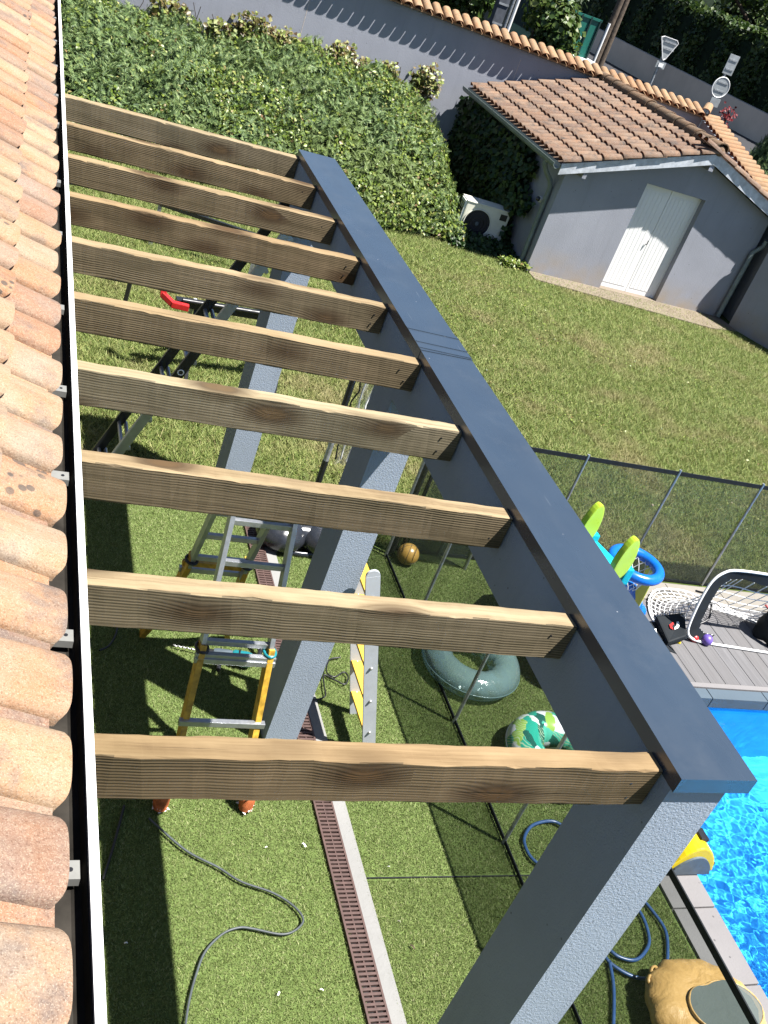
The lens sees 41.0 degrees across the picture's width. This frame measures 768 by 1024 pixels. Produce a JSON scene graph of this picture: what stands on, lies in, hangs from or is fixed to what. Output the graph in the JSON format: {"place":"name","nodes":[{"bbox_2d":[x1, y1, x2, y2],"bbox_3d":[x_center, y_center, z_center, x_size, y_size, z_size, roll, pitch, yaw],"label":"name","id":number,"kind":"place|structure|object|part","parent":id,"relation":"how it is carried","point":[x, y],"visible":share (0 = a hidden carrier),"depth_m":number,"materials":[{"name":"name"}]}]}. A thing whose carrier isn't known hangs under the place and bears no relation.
{"place":"outdoors","nodes":[
{"label":"outdoors","id":0,"kind":"place"},
{"bbox_2d":[83,499,697,1023],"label":"artificial turf","id":1,"kind":"structure","parent":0,"point":[177,923],"depth_m":5.99,"materials":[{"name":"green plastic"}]},
{"bbox_2d":[0,0,106,1023],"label":"house","id":2,"kind":"structure","parent":1,"relation":"on","point":[52,969],"depth_m":2.21,"materials":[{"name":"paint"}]},
{"bbox_2d":[99,627,117,650],"bbox_3d":[-1.866,0.848,7.038,0.057,0.012,0.363,20,30,-3],"label":"power cable","id":3,"kind":"object","parent":1,"relation":"on","point":[111,642],"visible":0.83,"depth_m":6.98,"materials":[{"name":"black plastic"}]},
{"bbox_2d":[101,805,124,879],"bbox_3d":[-1.499,1.829,5.702,0.020,0.014,0.514,16,31,-9],"label":"power cable","id":4,"kind":"object","parent":1,"relation":"on","point":[113,845],"visible":1,"depth_m":5.68,"materials":[{"name":"black plastic"}]},
{"bbox_2d":[91,202,292,454],"bbox_3d":[-1.584,-1.228,8.006,1.144,2.635,0.434,7,33,-23],"label":"extension ladder","id":5,"kind":"object","parent":1,"relation":"on","point":[225,313],"visible":0.38,"depth_m":8.04,"materials":[{"name":"metal"}]},
{"bbox_2d":[140,514,297,813],"bbox_3d":[-0.953,0.613,6.237,0.684,1.810,1.621,7,33,-23],"label":"step ladder","id":6,"kind":"object","parent":1,"relation":"on","point":[216,566],"visible":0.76,"depth_m":5.91,"materials":[{"name":"metal"}]},
{"bbox_2d":[173,644,262,671],"bbox_3d":[-1.133,1.005,7.173,0.639,0.128,0.276,5,34,-27],"label":"hammer drill","id":7,"kind":"object","parent":6,"relation":"on","point":[218,667],"visible":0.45,"depth_m":7.17,"materials":[{"name":"metal"}]},
{"bbox_2d":[148,818,303,1023],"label":"power cable","id":8,"kind":"object","parent":1,"relation":"on","point":[233,928],"visible":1,"depth_m":5.66,"materials":[{"name":"rubber"}]},
{"bbox_2d":[255,380,373,557],"bbox_3d":[-0.470,-0.435,8.303,0.800,1.775,0.524,7,33,-23],"label":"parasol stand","id":9,"kind":"object","parent":1,"relation":"on","point":[307,538],"visible":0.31,"depth_m":8.49,"materials":[{"name":"plastic"}]},
{"bbox_2d":[244,526,391,1023],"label":"drain channel","id":10,"kind":"object","parent":1,"relation":"on","point":[331,838],"visible":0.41,"depth_m":5.92,"materials":[{"name":"brown plastic"}]},
{"bbox_2d":[264,546,406,1023],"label":"concrete strip","id":11,"kind":"object","parent":1,"relation":"on","point":[386,976],"visible":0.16,"depth_m":5.98,"materials":[{"name":"grey concrete"}]},
{"bbox_2d":[308,728,386,1023],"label":"drain bed","id":12,"kind":"object","parent":1,"relation":"on","point":[359,938],"visible":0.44,"depth_m":5.66,"materials":[{"name":"black plastic"}]},
{"bbox_2d":[349,563,380,742],"bbox_3d":[-0.126,0.885,6.594,0.559,1.547,0.402,7,33,-23],"label":"ladder","id":13,"kind":"object","parent":1,"relation":"on","point":[363,680],"visible":0.58,"depth_m":6.62,"materials":[{"name":"silver metal"}]},
{"bbox_2d":[65,93,756,1023],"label":"pergola","id":14,"kind":"object","parent":1,"relation":"on","point":[647,773],"visible":0.84,"depth_m":3.85,"materials":[{"name":"brown wood"}]},
{"bbox_2d":[366,875,516,878],"bbox_3d":[0.827,2.294,6.467,2.030,0.012,0.008,8,33,-22],"label":"turf seam","id":15,"kind":"object","parent":1,"relation":"on","point":[419,877],"visible":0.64,"depth_m":6.26,"materials":[{"name":"black plastic"}]},
{"bbox_2d":[512,711,573,749],"bbox_3d":[1.226,1.737,7.358,0.762,0.270,0.762,7,33,-23],"label":"patterned float","id":16,"kind":"object","parent":1,"relation":"on","point":[542,729],"visible":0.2,"depth_m":7.40,"materials":[{"name":"green plastic"}]},
{"bbox_2d":[384,460,757,1023],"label":"pool fence","id":17,"kind":"object","parent":1,"relation":"on","point":[485,707],"visible":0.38,"depth_m":7.14,"materials":[{"name":"black metal"}]},
{"bbox_2d":[605,902,668,1023],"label":"garden hose","id":18,"kind":"object","parent":1,"relation":"on","point":[626,959],"visible":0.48,"depth_m":6.18,"materials":[{"name":"blue rubber"}]},
{"bbox_2d":[644,959,766,1023],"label":"inflatable boat","id":19,"kind":"object","parent":1,"relation":"on","point":[688,991],"visible":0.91,"depth_m":5.86,"materials":[{"name":"beige plastic"}]},
{"bbox_3d":[1.948,2.810,5.833,0.489,0.010,0.313,7,33,-23],"label":"clear window","id":20,"kind":"part","parent":19,"relation":"part of","materials":[{"name":"grey plastic"}]},
{"bbox_2d":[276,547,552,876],"bbox_3d":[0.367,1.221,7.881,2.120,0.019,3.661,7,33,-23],"label":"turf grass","id":21,"kind":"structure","parent":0,"point":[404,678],"depth_m":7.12,"materials":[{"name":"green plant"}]},
{"bbox_2d":[312,657,348,700],"bbox_3d":[-0.364,1.218,7.384,0.198,0.010,0.571,23,30,2],"label":"power cable","id":22,"kind":"object","parent":21,"relation":"on","point":[329,676],"visible":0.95,"depth_m":7.41,"materials":[{"name":"black plastic"}]},
{"bbox_2d":[67,150,767,593],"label":"lawn","id":23,"kind":"structure","parent":0,"point":[631,472],"depth_m":13.16,"materials":[{"name":"green plant"}]},
{"bbox_2d":[123,205,254,300],"bbox_3d":[-2.322,-2.937,12.278,1.375,0.576,2.215,17,31,-8],"label":"trestle","id":24,"kind":"object","parent":23,"relation":"on","point":[197,216],"visible":0.27,"depth_m":13.03,"materials":[{"name":"metal"}]},
{"bbox_2d":[160,290,297,392],"bbox_3d":[-1.678,-1.873,10.534,1.443,0.984,0.929,7,33,-23],"label":"work stand","id":25,"kind":"object","parent":23,"relation":"on","point":[191,305],"visible":0.25,"depth_m":10.15,"materials":[{"name":"black paint"}]},
{"bbox_2d":[60,0,470,240],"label":"ivy hedge","id":26,"kind":"object","parent":23,"relation":"on","point":[366,125],"visible":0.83,"depth_m":17.25,"materials":[{"name":"green plant"}]},
{"bbox_2d":[117,0,704,157],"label":"garden wall","id":27,"kind":"structure","parent":23,"relation":"on","point":[462,50],"depth_m":19.74,"materials":[{"name":"paint"}]},
{"bbox_2d":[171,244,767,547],"bbox_3d":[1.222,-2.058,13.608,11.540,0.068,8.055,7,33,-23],"label":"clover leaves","id":28,"kind":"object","parent":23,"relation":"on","point":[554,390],"visible":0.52,"depth_m":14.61,"materials":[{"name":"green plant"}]},
{"bbox_2d":[445,194,518,260],"bbox_3d":[1.455,-5.318,18.813,1.491,0.362,2.783,7,33,-23],"label":"ground ivy","id":29,"kind":"object","parent":23,"relation":"on","point":[485,246],"visible":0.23,"depth_m":17.94,"materials":[{"name":"green plant"}]},
{"bbox_2d":[457,194,509,240],"bbox_3d":[1.720,-5.189,18.319,0.902,0.679,0.362,11,32,-18],"label":"heat pump","id":30,"kind":"object","parent":23,"relation":"on","point":[484,217],"visible":0.83,"depth_m":18.13,"materials":[{"name":"white metal"}]},
{"bbox_2d":[499,214,507,221],"bbox_3d":[2.118,-5.209,18.183,0.130,0.110,0.008,11,32,-18],"label":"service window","id":31,"kind":"structure","parent":30,"relation":"in","point":[503,217],"depth_m":18.18,"materials":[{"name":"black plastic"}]},
{"bbox_2d":[497,255,532,271],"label":"weeds","id":32,"kind":"object","parent":23,"relation":"on","point":[513,263],"visible":0.99,"depth_m":17.72,"materials":[{"name":"green plant"}]},
{"bbox_2d":[390,447,767,592],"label":"pool fence","id":33,"kind":"object","parent":23,"relation":"on","point":[721,563],"visible":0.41,"depth_m":9.66,"materials":[{"name":"black metal"}]},
{"bbox_2d":[463,71,767,317],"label":"shed","id":34,"kind":"structure","parent":23,"relation":"on","point":[645,197],"depth_m":18.06,"materials":[{"name":"white paint"}]},
{"bbox_2d":[439,95,539,240],"bbox_3d":[1.908,-6.460,19.425,0.464,1.986,4.476,7,33,-23],"label":"wall ivy","id":35,"kind":"object","parent":34,"relation":"attached to","point":[490,156],"depth_m":19.06,"materials":[{"name":"green plant"}]},
{"bbox_2d":[536,196,542,201],"bbox_3d":[2.660,-5.363,17.579,0.122,0.097,0.100,7,33,-23],"label":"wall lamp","id":36,"kind":"object","parent":34,"relation":"attached to","point":[539,198],"visible":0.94,"depth_m":17.55,"materials":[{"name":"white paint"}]},
{"bbox_2d":[601,184,671,290],"bbox_3d":[4.425,-4.855,18.208,0.609,1.910,0.044,7,33,-23],"label":"door leaf","id":37,"kind":"structure","parent":34,"relation":"in","point":[650,207],"depth_m":18.18,"materials":[{"name":"white paint"}]},
{"bbox_2d":[625,191,699,297],"bbox_3d":[4.981,-4.783,18.443,0.591,1.910,0.044,7,33,-23],"label":"door leaf","id":38,"kind":"structure","parent":34,"relation":"in","point":[679,208],"depth_m":18.40,"materials":[{"name":"white paint"}]},
{"bbox_2d":[527,270,735,330],"bbox_3d":[4.545,-3.730,18.419,4.280,0.025,0.740,7,33,-23],"label":"shed apron","id":39,"kind":"object","parent":23,"relation":"on","point":[675,310],"visible":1,"depth_m":18.51,"materials":[{"name":"beige concrete"}]},
{"bbox_2d":[699,102,767,321],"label":"boundary wall","id":40,"kind":"structure","parent":23,"relation":"on","point":[715,126],"depth_m":19.91,"materials":[{"name":"ceramic"}]},
{"bbox_2d":[729,253,767,348],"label":"wall","id":41,"kind":"structure","parent":23,"relation":"on","point":[749,319],"depth_m":18.87,"materials":[{"name":"grey paint"}]},
{"bbox_2d":[489,0,519,31],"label":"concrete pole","id":42,"kind":"object","parent":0,"point":[498,13],"visible":0.22,"depth_m":22.32,"materials":[{"name":"concrete"}]},
{"bbox_2d":[483,0,575,42],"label":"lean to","id":43,"kind":"object","parent":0,"point":[518,28],"depth_m":25.11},
{"bbox_2d":[367,875,694,1023],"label":"turf grass","id":44,"kind":"structure","parent":0,"point":[510,898],"depth_m":6.01,"materials":[{"name":"green plant"}]},
{"bbox_2d":[573,11,602,63],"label":"green gate","id":45,"kind":"structure","parent":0,"point":[590,25],"depth_m":24.15,"materials":[{"name":"metal"}]},
{"bbox_2d":[587,52,758,154],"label":"street","id":46,"kind":"structure","parent":0,"point":[747,143],"depth_m":39.51,"materials":[{"name":"grey asphalt"}]},
{"bbox_2d":[421,0,495,21],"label":"broadleaf tree","id":47,"kind":"object","parent":46,"relation":"on","point":[473,7],"visible":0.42,"depth_m":22.77,"materials":[{"name":"green plant"}]},
{"bbox_2d":[468,12,484,21],"bbox_3d":[3.149,-15.033,28.557,4.632,5.183,4.908,7,33,-23],"label":"broadleaf tree","id":48,"kind":"object","parent":46,"relation":"on","point":[472,16],"visible":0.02,"depth_m":28.12,"materials":[{"name":"green plant"}]},
{"bbox_2d":[521,0,585,57],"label":"bush","id":49,"kind":"object","parent":46,"relation":"on","point":[554,24],"visible":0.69,"depth_m":22.04,"materials":[{"name":"green plant"}]},
{"bbox_2d":[573,0,588,10],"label":"dark tree","id":50,"kind":"object","parent":46,"relation":"on","point":[581,2],"depth_m":40.09,"materials":[{"name":"green plant"}]},
{"bbox_2d":[592,0,629,66],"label":"wooden pole","id":51,"kind":"object","parent":46,"relation":"on","point":[608,36],"visible":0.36,"depth_m":26.21,"materials":[{"name":"brown wood"}]},
{"bbox_2d":[649,36,678,85],"bbox_3d":[5.865,-9.321,23.374,0.471,2.866,0.110,7,33,-23],"label":"yield sign","id":52,"kind":"object","parent":46,"relation":"on","point":[669,45],"visible":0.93,"depth_m":22.77,"materials":[{"name":"metal"}]},
{"bbox_2d":[590,28,767,144],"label":"retaining wall","id":53,"kind":"structure","parent":46,"relation":"on","point":[750,122],"depth_m":42.62,"materials":[{"name":"concrete"}]},
{"bbox_2d":[698,54,739,127],"bbox_3d":[7.492,-9.166,24.028,0.468,2.990,0.103,7,33,-23],"label":"road sign","id":54,"kind":"object","parent":46,"relation":"on","point":[720,87],"visible":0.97,"depth_m":23.56,"materials":[{"name":"metal"}]},
{"bbox_2d":[750,134,767,174],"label":"cypress","id":55,"kind":"object","parent":46,"relation":"on","point":[759,154],"visible":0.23,"depth_m":26.27,"materials":[{"name":"green plant"}]},
{"bbox_2d":[636,583,767,611],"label":"paving strip","id":56,"kind":"object","parent":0,"point":[734,598],"visible":0.27,"depth_m":10.31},
{"bbox_2d":[643,600,767,692],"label":"pool deck","id":57,"kind":"structure","parent":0,"point":[701,665],"depth_m":9.44,"materials":[{"name":"wood"}]},
{"bbox_2d":[581,502,664,613],"bbox_3d":[1.891,0.543,8.772,1.662,1.178,0.558,1,36,-31],"label":"activity toy","id":58,"kind":"object","parent":57,"relation":"on","point":[620,558],"visible":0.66,"depth_m":8.62,"materials":[{"name":"teal plastic"}]},
{"bbox_2d":[651,613,685,653],"bbox_3d":[2.645,1.101,9.367,0.427,0.146,0.440,7,33,-23],"label":"corner bag","id":59,"kind":"object","parent":57,"relation":"on","point":[670,629],"visible":0.92,"depth_m":9.39,"materials":[{"name":"black fabric"}]},
{"bbox_2d":[689,634,698,642],"bbox_3d":[2.865,1.164,9.486,0.090,0.090,0.089,7,33,-23],"label":"toy ball","id":60,"kind":"object","parent":57,"relation":"on","point":[696,637],"visible":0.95,"depth_m":9.45,"materials":[{"name":"red plastic"}]},
{"bbox_2d":[701,634,712,645],"bbox_3d":[2.985,1.183,9.488,0.110,0.110,0.109,7,33,-23],"label":"toy ball","id":61,"kind":"object","parent":57,"relation":"on","point":[707,640],"visible":1,"depth_m":9.45,"materials":[{"name":"purple plastic"}]},
{"bbox_2d":[647,569,767,653],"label":"pop up goal","id":62,"kind":"object","parent":57,"relation":"on","point":[704,602],"visible":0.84,"depth_m":9.49,"materials":[{"name":"white fabric"}]},
{"bbox_2d":[752,611,767,645],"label":"beach bag","id":63,"kind":"object","parent":57,"relation":"on","point":[760,630],"visible":1,"depth_m":9.86,"materials":[{"name":"black fabric"}]},
{"bbox_2d":[719,101,737,127],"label":"red flowers","id":64,"kind":"object","parent":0,"point":[727,117],"visible":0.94,"depth_m":23.64,"materials":[{"name":"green plant"}]},
{"bbox_2d":[695,0,767,16],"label":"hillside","id":65,"kind":"structure","parent":0,"point":[710,3],"depth_m":60.83,"materials":[{"name":"green plant"}]},
{"bbox_2d":[697,709,767,997],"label":"pool water","id":66,"kind":"structure","parent":0,"point":[734,881],"depth_m":7.55,"materials":[{"name":"teal liquid"}]},
{"bbox_2d":[708,707,767,711],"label":"pool basin","id":67,"kind":"object","parent":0,"point":[738,709],"depth_m":9.05,"materials":[{"name":"blue tile"}]},
{"bbox_2d":[659,688,767,1023],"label":"pool coping","id":68,"kind":"object","parent":67,"relation":"on","point":[733,958],"visible":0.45,"depth_m":6.68,"materials":[{"name":"grey stone"}]},
{"bbox_2d":[672,828,714,874],"bbox_3d":[2.052,2.251,7.009,0.480,0.297,0.355,7,33,-23],"label":"pool robot","id":69,"kind":"object","parent":68,"relation":"on","point":[696,856],"visible":0.35,"depth_m":6.86,"materials":[{"name":"yellow plastic"}]},
{"label":"bank","id":70,"kind":"structure","parent":0,"visible":0},
{"bbox_2d":[574,0,767,112],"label":"clipped hedge","id":71,"kind":"object","parent":70,"relation":"on","point":[711,39],"visible":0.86,"depth_m":42.59,"materials":[{"name":"green plant"}]},
{"bbox_2d":[709,0,767,29],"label":"dark tree","id":72,"kind":"object","parent":70,"relation":"on","point":[757,8],"visible":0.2,"depth_m":53.66,"materials":[{"name":"green plant"}]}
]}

